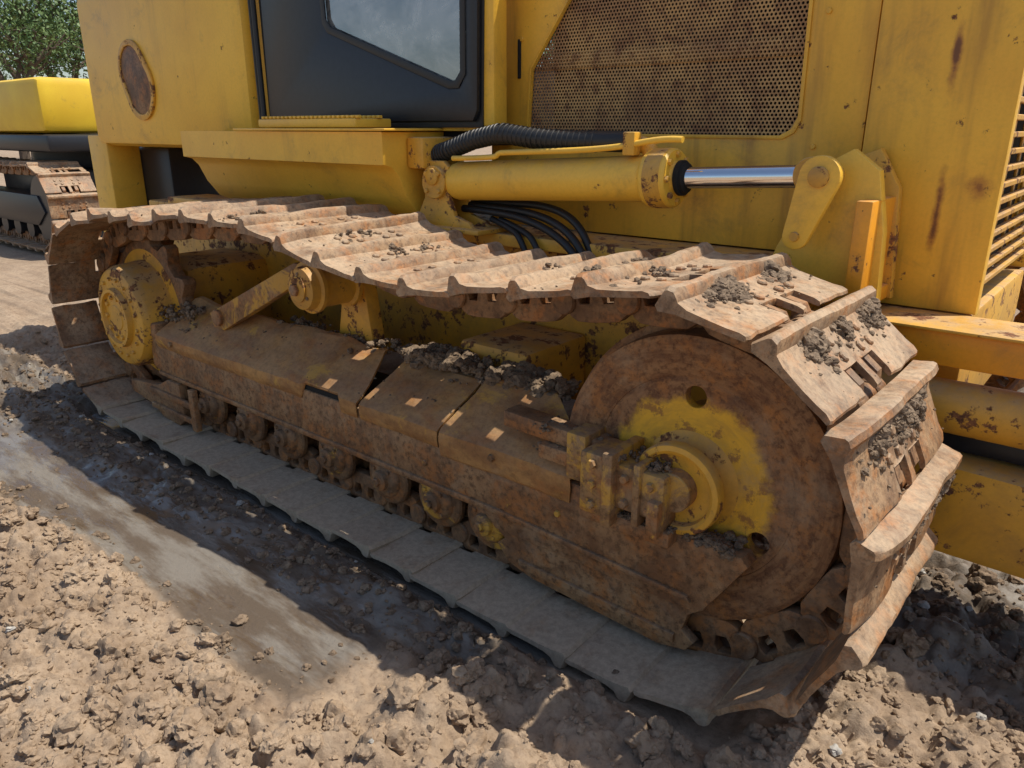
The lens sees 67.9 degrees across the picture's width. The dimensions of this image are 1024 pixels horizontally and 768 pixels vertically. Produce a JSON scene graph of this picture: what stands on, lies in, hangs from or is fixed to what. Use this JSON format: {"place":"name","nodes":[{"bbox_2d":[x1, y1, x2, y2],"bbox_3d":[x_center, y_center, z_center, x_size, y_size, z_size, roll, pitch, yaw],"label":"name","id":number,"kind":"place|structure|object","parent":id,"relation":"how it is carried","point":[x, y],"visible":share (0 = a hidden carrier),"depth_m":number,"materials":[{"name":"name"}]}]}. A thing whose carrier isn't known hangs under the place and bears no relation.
{"place":"outdoors","nodes":[
{"label":"outdoors","id":0,"kind":"place"},
{"bbox_2d":[77,0,259,147],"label":"fuel tank","id":1,"kind":"object","parent":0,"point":[198,56],"visible":0.3,"depth_m":3.84,"materials":[{"name":"metal"}]},
{"bbox_2d":[88,135,147,231],"bbox_3d":[-2.473,-1.156,4.831,0.250,0.810,0.200,15,24,38],"label":"upright","id":2,"kind":"object","parent":1,"relation":"attached to","point":[118,175],"visible":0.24,"depth_m":4.70,"materials":[{"name":"yellow paint"}]},
{"bbox_2d":[117,39,155,119],"bbox_3d":[-2.026,-1.638,4.098,0.370,0.410,0.014,15,24,38],"label":"tank access rim","id":3,"kind":"object","parent":1,"relation":"attached to","point":[136,48],"visible":1,"depth_m":4.07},
{"bbox_2d":[121,46,150,113],"bbox_3d":[-2.024,-1.638,4.100,0.306,0.346,0.006,15,24,38],"label":"tank access panel","id":4,"kind":"object","parent":3,"relation":"in","point":[135,77],"visible":1,"depth_m":4.10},
{"bbox_2d":[0,0,552,79],"label":"sky","id":5,"kind":"structure","parent":0,"point":[81,72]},
{"bbox_2d":[340,283,386,353],"bbox_3d":[-0.570,-0.274,2.851,0.220,0.300,0.060,15,24,38],"label":"carrier support","id":6,"kind":"object","parent":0,"point":[361,317],"visible":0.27,"depth_m":2.81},
{"bbox_2d":[288,262,362,313],"bbox_3d":[-0.672,-0.349,2.682,0.184,0.184,0.220,15,24,38],"label":"carrier roller","id":7,"kind":"object","parent":6,"relation":"attached to","point":[321,289],"visible":0.81,"depth_m":2.61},
{"bbox_2d":[256,0,476,130],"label":"cab side frame","id":8,"kind":"object","parent":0,"point":[264,73],"depth_m":3.42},
{"bbox_2d":[261,0,480,121],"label":"cab door","id":9,"kind":"structure","parent":8,"relation":"attached to","point":[314,67],"depth_m":3.08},
{"bbox_2d":[320,0,465,88],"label":"door window seal","id":10,"kind":"object","parent":9,"relation":"attached to","point":[439,80],"depth_m":2.81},
{"bbox_2d":[324,0,465,86],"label":"door glass","id":11,"kind":"object","parent":10,"relation":"in","point":[424,34],"visible":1,"depth_m":2.81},
{"bbox_2d":[152,338,756,610],"bbox_3d":[-0.539,0.176,2.648,2.860,0.233,0.055,15,24,38],"label":"roller frame side","id":12,"kind":"object","parent":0,"point":[702,577],"visible":0.73,"depth_m":2.21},
{"bbox_2d":[359,361,481,446],"bbox_3d":[-0.295,0.049,2.480,0.397,0.186,0.211,15,24,38],"label":"cover plate","id":13,"kind":"object","parent":12,"relation":"on","point":[402,410],"visible":0.9,"depth_m":2.44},
{"bbox_2d":[159,370,690,602],"bbox_3d":[-0.585,0.236,2.667,2.670,0.052,0.015,15,24,38],"label":"roller frame rib","id":14,"kind":"object","parent":12,"relation":"attached to","point":[586,552],"visible":1,"depth_m":2.31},
{"bbox_2d":[438,380,570,502],"bbox_3d":[0.035,0.143,2.219,0.502,0.223,0.212,15,24,38],"label":"cover plate front","id":15,"kind":"object","parent":12,"relation":"on","point":[474,430],"visible":0.72,"depth_m":2.21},
{"bbox_2d":[504,404,611,446],"bbox_3d":[0.120,0.124,2.064,0.321,0.059,0.070,15,24,38],"label":"slide bar","id":16,"kind":"object","parent":15,"relation":"on","point":[519,417],"visible":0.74,"depth_m":2.07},
{"bbox_2d":[429,131,508,145],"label":"cab floor","id":17,"kind":"structure","parent":0,"point":[451,133],"depth_m":2.87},
{"bbox_2d":[484,0,506,125],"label":"cab front pillar","id":18,"kind":"structure","parent":17,"relation":"on","point":[495,68],"depth_m":2.63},
{"bbox_2d":[0,146,1023,767],"bbox_3d":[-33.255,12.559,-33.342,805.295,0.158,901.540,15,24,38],"label":"ground","id":19,"kind":"structure","parent":0,"point":[162,542],"depth_m":2.06,"materials":[{"name":"soil"}]},
{"bbox_2d":[0,0,82,159],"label":"tree","id":20,"kind":"object","parent":19,"relation":"on","point":[36,4],"visible":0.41,"depth_m":29.29,"materials":[{"name":"green plant"}]},
{"bbox_2d":[0,0,87,78],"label":"tree","id":21,"kind":"object","parent":19,"relation":"on","point":[75,75],"visible":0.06,"depth_m":32.59,"materials":[{"name":"green plant"}]},
{"bbox_2d":[0,0,88,159],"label":"tree","id":22,"kind":"object","parent":19,"relation":"on","point":[44,51],"visible":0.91,"depth_m":27.63,"materials":[{"name":"green plant"}]},
{"bbox_2d":[22,0,87,76],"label":"tree","id":23,"kind":"object","parent":19,"relation":"on","point":[79,49],"visible":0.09,"depth_m":29.55,"materials":[{"name":"green plant"}]},
{"bbox_2d":[0,77,139,252],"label":"excavator","id":24,"kind":"object","parent":19,"relation":"on","point":[49,124],"visible":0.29,"depth_m":8.05,"materials":[{"name":"metal"}]},
{"bbox_2d":[0,414,986,756],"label":"stones","id":25,"kind":"object","parent":19,"relation":"on","point":[834,750],"visible":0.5,"depth_m":2.02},
{"bbox_2d":[44,194,961,725],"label":"track shoes","id":26,"kind":"object","parent":19,"relation":"on","point":[698,686],"visible":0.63,"depth_m":1.98,"materials":[{"name":"metal"}]},
{"bbox_2d":[96,220,918,662],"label":"track links","id":27,"kind":"object","parent":26,"relation":"on","point":[814,616],"visible":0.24,"depth_m":1.95,"materials":[{"name":"metal"}]},
{"bbox_2d":[129,209,955,673],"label":"mud clumps","id":28,"kind":"object","parent":26,"relation":"on","point":[541,381],"visible":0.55,"depth_m":1.82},
{"bbox_2d":[278,212,924,565],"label":"shoe bolts","id":29,"kind":"object","parent":26,"relation":"on","point":[860,345],"visible":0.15,"depth_m":1.75,"materials":[{"name":"metal"}]},
{"bbox_2d":[0,326,1023,767],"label":"soil clods","id":30,"kind":"object","parent":19,"relation":"on","point":[180,722],"visible":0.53,"depth_m":1.75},
{"bbox_2d":[0,344,1023,731],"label":"damp mud clods","id":31,"kind":"object","parent":19,"relation":"on","point":[912,644],"visible":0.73,"depth_m":2.17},
{"bbox_2d":[984,265,1023,388],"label":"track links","id":32,"kind":"object","parent":19,"relation":"on","point":[1001,382],"visible":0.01,"depth_m":3.28,"materials":[{"name":"metal"}]},
{"bbox_2d":[538,440,566,465],"bbox_3d":[0.170,0.183,2.039,0.170,0.042,0.110,15,24,38],"label":"slide shim","id":33,"kind":"object","parent":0,"point":[550,451],"visible":0.28,"depth_m":2.02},
{"bbox_2d":[566,423,605,480],"bbox_3d":[0.204,0.174,2.006,0.060,0.130,0.130,15,24,38],"label":"slide end","id":34,"kind":"object","parent":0,"point":[580,438],"visible":0.41,"depth_m":1.96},
{"bbox_2d":[579,437,623,515],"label":"bearing block","id":35,"kind":"structure","parent":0,"point":[597,450],"depth_m":1.89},
{"bbox_2d":[600,435,643,526],"bbox_3d":[0.277,0.242,1.906,0.030,0.195,0.155,15,24,38],"label":"bearing flange","id":36,"kind":"object","parent":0,"point":[609,510],"visible":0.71,"depth_m":1.85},
{"bbox_2d":[666,468,696,512],"bbox_3d":[0.389,0.252,1.813,0.100,0.100,0.050,15,24,38],"label":"idler shaft","id":37,"kind":"object","parent":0,"point":[683,491],"visible":0.62,"depth_m":1.78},
{"bbox_2d":[773,149,886,300],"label":"lift tower","id":38,"kind":"structure","parent":0,"point":[823,253],"depth_m":1.97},
{"bbox_2d":[782,155,842,249],"bbox_3d":[0.761,-0.457,1.926,0.129,0.236,0.027,15,24,38],"label":"lever plate","id":39,"kind":"object","parent":38,"relation":"attached to","point":[809,205],"visible":0.98,"depth_m":1.92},
{"bbox_2d":[789,166,828,241],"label":"lever pins","id":40,"kind":"object","parent":39,"relation":"attached to","point":[817,176],"visible":1,"depth_m":1.88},
{"bbox_2d":[843,196,895,296],"bbox_3d":[0.943,-0.350,1.995,0.040,0.270,0.240,15,24,38],"label":"lift tower flange","id":41,"kind":"object","parent":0,"point":[864,232],"visible":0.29,"depth_m":1.91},
{"bbox_2d":[865,148,902,298],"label":"lift tower","id":42,"kind":"structure","parent":0,"point":[881,159],"depth_m":2.01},
{"bbox_3d":[-0.596,0.052,2.854,2.330,0.160,0.228,15,24,38],"label":"roller frame","id":43,"kind":"object","parent":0,"visible":0},
{"bbox_2d":[131,377,190,424],"bbox_3d":[-1.641,0.048,3.550,0.500,0.205,0.040,15,24,38],"label":"roller guard","id":44,"kind":"object","parent":43,"relation":"attached to","point":[140,386],"visible":0.67,"depth_m":3.48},
{"bbox_2d":[149,386,189,409],"bbox_3d":[-1.532,0.062,3.421,0.390,0.030,0.017,15,24,38],"label":"guard strap","id":45,"kind":"object","parent":44,"relation":"attached to","point":[170,397],"visible":1,"depth_m":3.42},
{"bbox_2d":[152,401,191,423],"bbox_3d":[-1.532,0.131,3.444,0.390,0.025,0.017,15,24,38],"label":"guard strap","id":46,"kind":"object","parent":44,"relation":"attached to","point":[173,412],"visible":1,"depth_m":3.44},
{"bbox_2d":[187,389,202,431],"bbox_3d":[-1.380,0.116,3.309,0.040,0.190,0.027,15,24,38],"label":"guard post","id":47,"kind":"object","parent":44,"relation":"attached to","point":[195,411],"visible":1,"depth_m":3.30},
{"bbox_2d":[198,392,236,424],"bbox_3d":[-1.267,0.069,3.354,0.196,0.196,0.220,15,24,38],"label":"track roller","id":48,"kind":"object","parent":43,"relation":"attached to","point":[219,410],"visible":0.5,"depth_m":3.27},
{"bbox_2d":[236,407,273,441],"bbox_3d":[-1.037,0.130,3.171,0.196,0.196,0.220,15,24,38],"label":"track roller","id":49,"kind":"object","parent":43,"relation":"attached to","point":[257,426],"visible":0.5,"depth_m":3.08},
{"bbox_2d":[155,296,388,417],"bbox_3d":[-0.993,-0.146,3.033,1.405,0.210,0.213,15,24,38],"label":"cover plate rear","id":50,"kind":"object","parent":43,"relation":"on","point":[295,358],"visible":0.93,"depth_m":2.91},
{"bbox_2d":[210,262,299,329],"bbox_3d":[-0.998,-0.338,2.981,0.700,0.340,0.040,15,24,38],"label":"carrier bracket","id":51,"kind":"object","parent":50,"relation":"on","point":[241,308],"visible":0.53,"depth_m":2.96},
{"bbox_2d":[274,422,318,458],"bbox_3d":[-0.831,0.186,3.006,0.196,0.196,0.220,15,24,38],"label":"track roller","id":52,"kind":"object","parent":43,"relation":"attached to","point":[297,443],"visible":0.51,"depth_m":2.92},
{"bbox_2d":[319,441,369,479],"bbox_3d":[-0.608,0.245,2.830,0.196,0.196,0.220,15,24,38],"label":"track roller","id":53,"kind":"object","parent":43,"relation":"attached to","point":[345,464],"visible":0.47,"depth_m":2.75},
{"bbox_2d":[370,463,419,503],"bbox_3d":[-0.386,0.305,2.653,0.196,0.196,0.220,15,24,38],"label":"track roller","id":54,"kind":"object","parent":43,"relation":"attached to","point":[398,487],"visible":0.46,"depth_m":2.57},
{"bbox_2d":[168,342,654,516],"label":"frame bolts","id":55,"kind":"object","parent":43,"relation":"attached to","point":[649,487],"visible":0.98,"depth_m":1.86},
{"bbox_2d":[419,484,467,526],"bbox_3d":[-0.195,0.356,2.501,0.196,0.196,0.220,15,24,38],"label":"track roller","id":56,"kind":"object","parent":43,"relation":"attached to","point":[453,510],"visible":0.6,"depth_m":2.42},
{"bbox_2d":[468,504,504,549],"bbox_3d":[-0.026,0.401,2.367,0.196,0.196,0.220,15,24,38],"label":"track roller","id":57,"kind":"object","parent":43,"relation":"attached to","point":[487,532],"visible":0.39,"depth_m":2.29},
{"bbox_2d":[149,199,834,400],"bbox_3d":[-0.218,-0.577,3.815,3.980,0.540,1.260,15,24,38],"label":"frame","id":58,"kind":"object","parent":43,"relation":"attached to","point":[405,321],"visible":0.11,"depth_m":3.17,"materials":[{"name":"yellow paint"}]},
{"bbox_2d":[139,147,219,204],"bbox_3d":[-1.908,-1.201,5.074,0.400,0.740,0.900,15,24,38],"label":"case","id":59,"kind":"object","parent":58,"relation":"attached to","point":[168,171],"visible":0.19,"depth_m":4.65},
{"bbox_2d":[179,248,272,317],"bbox_3d":[-1.523,-0.438,3.888,0.450,0.450,0.500,15,24,38],"label":"final drive case","id":60,"kind":"object","parent":58,"relation":"attached to","point":[222,276],"visible":0.27,"depth_m":3.71,"materials":[{"name":"yellow paint"}]},
{"bbox_2d":[98,249,180,369],"bbox_3d":[-1.780,-0.328,3.593,0.600,0.600,0.202,15,24,38],"label":"final drive hub","id":61,"kind":"object","parent":60,"relation":"attached to","point":[141,277],"visible":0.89,"depth_m":3.46,"materials":[{"name":"yellow paint"}]},
{"bbox_2d":[98,277,138,356],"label":"hub bolts","id":62,"kind":"object","parent":61,"relation":"attached to","point":[107,315],"visible":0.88,"depth_m":3.53,"materials":[{"name":"yellow paint"}]},
{"bbox_2d":[117,239,195,381],"bbox_3d":[-1.709,-0.353,3.667,0.791,0.797,0.060,15,24,38],"label":"sprocket","id":63,"kind":"object","parent":61,"relation":"attached to","point":[168,259],"visible":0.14,"depth_m":3.44,"materials":[{"name":"metal"}]},
{"bbox_2d":[168,194,773,256],"bbox_3d":[-0.513,-0.688,3.226,3.400,0.043,0.240,15,24,38],"label":"frame ledge","id":64,"kind":"object","parent":58,"relation":"on","point":[603,245],"visible":0.29,"depth_m":2.54,"materials":[{"name":"yellow paint"}]},
{"bbox_2d":[180,131,442,214],"bbox_3d":[-0.903,-0.912,3.268,1.420,0.333,0.310,15,24,38],"label":"fender","id":65,"kind":"object","parent":64,"relation":"on","point":[365,167],"visible":0.75,"depth_m":3.03,"materials":[{"name":"yellow paint"}]},
{"bbox_2d":[258,118,390,127],"bbox_3d":[-0.756,-1.037,3.024,0.630,0.033,0.175,15,24,38],"label":"step tread","id":66,"kind":"object","parent":65,"relation":"on","point":[335,123],"visible":1,"depth_m":2.88,"materials":[{"name":"yellow paint"}]},
{"bbox_2d":[261,115,381,118],"bbox_3d":[-0.760,-1.050,2.992,0.619,0.010,0.120,15,24,38],"label":"step teeth","id":67,"kind":"object","parent":66,"relation":"on","point":[320,117],"visible":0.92,"depth_m":2.90},
{"bbox_2d":[233,128,442,130],"bbox_3d":[-0.712,-1.022,3.052,0.970,0.009,0.325,15,24,38],"label":"fender top lip","id":68,"kind":"object","parent":65,"relation":"attached to","point":[342,129],"visible":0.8,"depth_m":2.82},
{"bbox_2d":[407,137,452,168],"bbox_3d":[-0.290,-0.857,2.813,0.085,0.110,0.190,15,24,38],"label":"fender front bracket","id":69,"kind":"object","parent":65,"relation":"attached to","point":[419,152],"visible":0.63,"depth_m":2.74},
{"bbox_2d":[435,222,520,235],"bbox_3d":[-0.210,-0.595,2.851,0.440,0.016,0.240,15,24,38],"label":"trunnion base","id":70,"kind":"object","parent":64,"relation":"on","point":[477,230],"visible":0.34,"depth_m":2.70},
{"bbox_2d":[420,160,474,228],"bbox_3d":[-0.262,-0.692,2.769,0.340,0.235,0.022,15,24,38],"label":"trunnion bracket","id":71,"kind":"object","parent":70,"relation":"on","point":[442,211],"visible":0.64,"depth_m":2.76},
{"bbox_2d":[422,166,446,198],"bbox_3d":[-0.241,-0.743,2.787,0.116,0.116,0.140,15,24,38],"label":"trunnion eye","id":72,"kind":"object","parent":71,"relation":"attached to","point":[440,184],"visible":0.43,"depth_m":2.73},
{"bbox_2d":[447,160,490,225],"bbox_3d":[-0.207,-0.713,2.831,0.340,0.235,0.022,15,24,38],"label":"trunnion bracket","id":73,"kind":"object","parent":70,"relation":"on","point":[473,218],"visible":0.25,"depth_m":2.80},
{"bbox_2d":[489,216,527,250],"bbox_3d":[-0.003,-0.487,2.676,0.041,0.185,0.246,-15,24,-38],"label":"hose","id":74,"kind":"object","parent":70,"relation":"attached to","point":[515,233],"visible":0.74,"depth_m":2.64,"materials":[{"name":"rubber"}]},
{"bbox_2d":[461,205,576,254],"bbox_3d":[0.046,-0.477,2.629,0.046,0.239,0.635,-17,25,-41],"label":"control hose","id":75,"kind":"object","parent":70,"relation":"attached to","point":[564,243],"visible":0.75,"depth_m":2.60,"materials":[{"name":"rubber"}]},
{"bbox_2d":[498,217,539,248],"bbox_3d":[0.036,-0.477,2.645,0.041,0.185,0.266,-15,24,-38],"label":"hose","id":76,"kind":"object","parent":70,"relation":"attached to","point":[528,235],"visible":0.69,"depth_m":2.61,"materials":[{"name":"rubber"}]},
{"bbox_2d":[468,202,584,252],"bbox_3d":[0.059,-0.487,2.642,0.046,0.248,0.636,-17,25,-41],"label":"control hose","id":77,"kind":"object","parent":70,"relation":"attached to","point":[568,233],"visible":0.77,"depth_m":2.56,"materials":[{"name":"rubber"}]},
{"bbox_2d":[470,200,591,251],"bbox_3d":[0.078,-0.503,2.660,0.046,0.265,0.636,-17,25,-41],"label":"control hose","id":78,"kind":"object","parent":70,"relation":"attached to","point":[573,221],"visible":0.75,"depth_m":2.56,"materials":[{"name":"rubber"}]},
{"bbox_2d":[492,0,882,249],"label":"hood side","id":79,"kind":"object","parent":64,"relation":"on","point":[844,34],"visible":0.65,"depth_m":2.32,"materials":[{"name":"yellow paint"}]},
{"bbox_2d":[531,0,808,134],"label":"grille screen","id":80,"kind":"object","parent":79,"relation":"attached to","point":[685,65],"visible":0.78,"depth_m":2.40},
{"bbox_2d":[534,35,805,70],"bbox_3d":[0.445,-1.047,2.422,0.980,0.050,0.005,15,24,38],"label":"grille bend","id":81,"kind":"object","parent":80,"relation":"attached to","point":[546,57],"visible":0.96,"depth_m":2.37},
{"bbox_2d":[526,0,813,138],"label":"grille rim","id":82,"kind":"object","parent":79,"relation":"attached to","point":[792,130],"visible":0.83,"depth_m":2.25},
{"bbox_2d":[461,322,584,395],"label":"equalizer beam","id":83,"kind":"structure","parent":58,"relation":"attached to","point":[562,352],"depth_m":2.57,"materials":[{"name":"metal"}]},
{"bbox_2d":[445,148,685,207],"bbox_3d":[0.140,-0.674,2.473,0.908,0.194,0.168,15,24,38],"label":"lift cylinder barrel","id":84,"kind":"object","parent":58,"relation":"attached to","point":[612,178],"visible":0.78,"depth_m":2.40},
{"bbox_2d":[451,136,684,160],"bbox_3d":[0.133,-0.736,2.389,0.891,0.089,0.018,15,24,38],"label":"oil pipe","id":85,"kind":"object","parent":84,"relation":"on","point":[637,143],"visible":1,"depth_m":2.35,"materials":[{"name":"metal"}]},
{"bbox_2d":[431,125,628,159],"bbox_3d":[-0.015,-0.804,2.572,0.952,0.138,0.110,15,24,38],"label":"hose","id":86,"kind":"object","parent":85,"relation":"attached to","point":[599,138],"visible":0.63,"depth_m":2.42,"materials":[{"name":"rubber"}]},
{"bbox_2d":[431,123,598,160],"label":"hose sleeve rings","id":87,"kind":"object","parent":86,"relation":"attached to","point":[443,157],"visible":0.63,"depth_m":2.52,"materials":[{"name":"rubber"}]},
{"bbox_2d":[622,132,640,154],"bbox_3d":[0.350,-0.703,2.222,0.040,0.065,0.040,15,24,38],"label":"pipe clamp","id":88,"kind":"object","parent":84,"relation":"on","point":[629,140],"visible":0.97,"depth_m":2.21,"materials":[{"name":"metal"}]},
{"bbox_2d":[641,147,672,207],"bbox_3d":[0.446,-0.603,2.227,0.062,0.173,0.171,15,24,38],"label":"gland ring","id":89,"kind":"object","parent":84,"relation":"attached to","point":[649,177],"visible":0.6,"depth_m":2.17,"materials":[{"name":"yellow paint"}]},
{"bbox_2d":[672,160,691,195],"bbox_3d":[0.494,-0.592,2.187,0.027,0.100,0.100,15,24,38],"label":"rod gland","id":90,"kind":"object","parent":84,"relation":"attached to","point":[679,188],"visible":0.75,"depth_m":2.16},
{"bbox_2d":[682,165,795,188],"bbox_3d":[0.624,-0.566,2.081,0.372,0.078,0.060,15,24,38],"label":"lift rod","id":91,"kind":"object","parent":90,"relation":"in","point":[747,177],"visible":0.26,"depth_m":2.06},
{"bbox_2d":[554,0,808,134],"bbox_3d":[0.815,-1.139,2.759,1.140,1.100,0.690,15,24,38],"label":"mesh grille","id":92,"kind":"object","parent":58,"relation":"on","point":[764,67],"depth_m":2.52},
{"bbox_2d":[851,366,1023,449],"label":"tilt cylinder","id":93,"kind":"object","parent":58,"relation":"attached to","point":[995,415],"depth_m":1.86,"materials":[{"name":"yellow paint"}]},
{"bbox_2d":[880,266,1023,384],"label":"radiator guard","id":94,"kind":"object","parent":58,"relation":"attached to","point":[1000,295],"visible":0.15,"depth_m":2.36,"materials":[{"name":"yellow paint"}]},
{"bbox_2d":[862,0,1023,314],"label":"radiator guard side","id":95,"kind":"object","parent":94,"relation":"on","point":[947,84],"visible":0.75,"depth_m":1.94,"materials":[{"name":"yellow paint"}]},
{"bbox_2d":[984,86,1023,283],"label":"radiator slats","id":96,"kind":"object","parent":94,"relation":"attached to","point":[1001,252],"visible":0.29,"depth_m":2.20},
{"bbox_2d":[988,92,1023,268],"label":"radiator core","id":97,"kind":"object","parent":94,"relation":"on","point":[1016,143],"visible":0.1,"depth_m":2.45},
{"bbox_2d":[893,325,1023,379],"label":"front sill","id":98,"kind":"structure","parent":58,"relation":"attached to","point":[990,356],"depth_m":1.85,"materials":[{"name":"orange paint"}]},
{"bbox_2d":[880,304,1023,343],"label":"front sill plate","id":99,"kind":"object","parent":98,"relation":"on","point":[999,330],"depth_m":1.91,"materials":[{"name":"yellow paint"}]},
{"bbox_2d":[942,432,1023,465],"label":"crossrail","id":100,"kind":"object","parent":58,"relation":"attached to","point":[1008,454],"depth_m":1.94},
{"bbox_2d":[914,450,1023,578],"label":"push arm","id":101,"kind":"object","parent":100,"relation":"attached to","point":[978,518],"visible":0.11,"depth_m":1.90},
{"bbox_2d":[994,159,1023,266],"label":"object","id":102,"kind":"object","parent":58,"relation":"attached to","point":[1018,262],"depth_m":2.67,"materials":[{"name":"yellow paint"}]},
{"bbox_2d":[498,529,699,649],"bbox_3d":[0.210,0.551,2.107,0.700,0.155,0.030,15,24,38],"label":"front roller guard","id":103,"kind":"object","parent":43,"relation":"attached to","point":[673,617],"visible":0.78,"depth_m":2.05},
{"bbox_2d":[518,558,674,641],"bbox_3d":[0.216,0.585,2.086,0.510,0.040,0.014,15,24,38],"label":"guard rib","id":104,"kind":"object","parent":103,"relation":"attached to","point":[627,615],"visible":1,"depth_m":2.06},
{"bbox_2d":[580,509,677,547],"bbox_3d":[0.304,0.339,1.925,0.260,0.040,0.100,15,24,38],"label":"block foot","id":105,"kind":"object","parent":43,"relation":"attached to","point":[664,540],"visible":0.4,"depth_m":1.87},
{"bbox_2d":[615,452,672,519],"bbox_3d":[0.338,0.248,1.865,0.143,0.120,0.120,15,24,38],"label":"bearing cap","id":106,"kind":"object","parent":105,"relation":"on","point":[660,481],"visible":0.45,"depth_m":1.81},
{"bbox_2d":[631,457,655,526],"bbox_3d":[0.338,0.252,1.864,0.020,0.163,0.142,15,24,38],"label":"bearing flange","id":107,"kind":"object","parent":106,"relation":"on","point":[637,519],"visible":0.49,"depth_m":1.81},
{"bbox_2d":[645,499,674,539],"bbox_3d":[0.359,0.311,1.826,0.033,0.095,0.100,15,24,38],"label":"block lug","id":108,"kind":"object","parent":105,"relation":"on","point":[656,525],"visible":0.63,"depth_m":1.79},
{"bbox_2d":[570,324,845,619],"bbox_3d":[0.483,0.216,1.918,0.776,0.776,0.176,15,24,38],"label":"idler rim","id":109,"kind":"object","parent":43,"relation":"attached to","point":[800,564],"visible":0.48,"depth_m":1.73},
{"bbox_2d":[605,376,795,576],"bbox_3d":[0.444,0.231,1.875,0.524,0.524,0.030,15,24,38],"label":"idler web","id":110,"kind":"object","parent":109,"relation":"attached to","point":[738,431],"visible":0.54,"depth_m":1.77},
{"bbox_2d":[639,399,738,534],"bbox_3d":[0.465,0.223,1.899,0.320,0.320,0.255,15,24,38],"label":"idler hub","id":111,"kind":"object","parent":110,"relation":"attached to","point":[704,462],"visible":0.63,"depth_m":1.79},
{"bbox_3d":[-0.187,-2.432,3.197,1.480,0.069,1.210,15,24,38],"label":"cab","id":112,"kind":"object","parent":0,"visible":0},
{"bbox_2d":[247,0,261,118],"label":"door conduit","id":113,"kind":"object","parent":112,"relation":"attached to","point":[254,58],"depth_m":3.43,"materials":[{"name":"metal"}]},
{"bbox_2d":[250,0,266,115],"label":"grab rail","id":114,"kind":"structure","parent":112,"relation":"attached to","point":[258,56],"depth_m":3.40,"materials":[{"name":"metal"}]},
{"bbox_2d":[259,0,484,127],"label":"door seal","id":115,"kind":"object","parent":112,"relation":"attached to","point":[479,123],"depth_m":2.78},
{"bbox_2d":[531,68,554,127],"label":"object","id":116,"kind":"object","parent":112,"relation":"attached to","point":[543,98],"visible":0.04,"depth_m":4.00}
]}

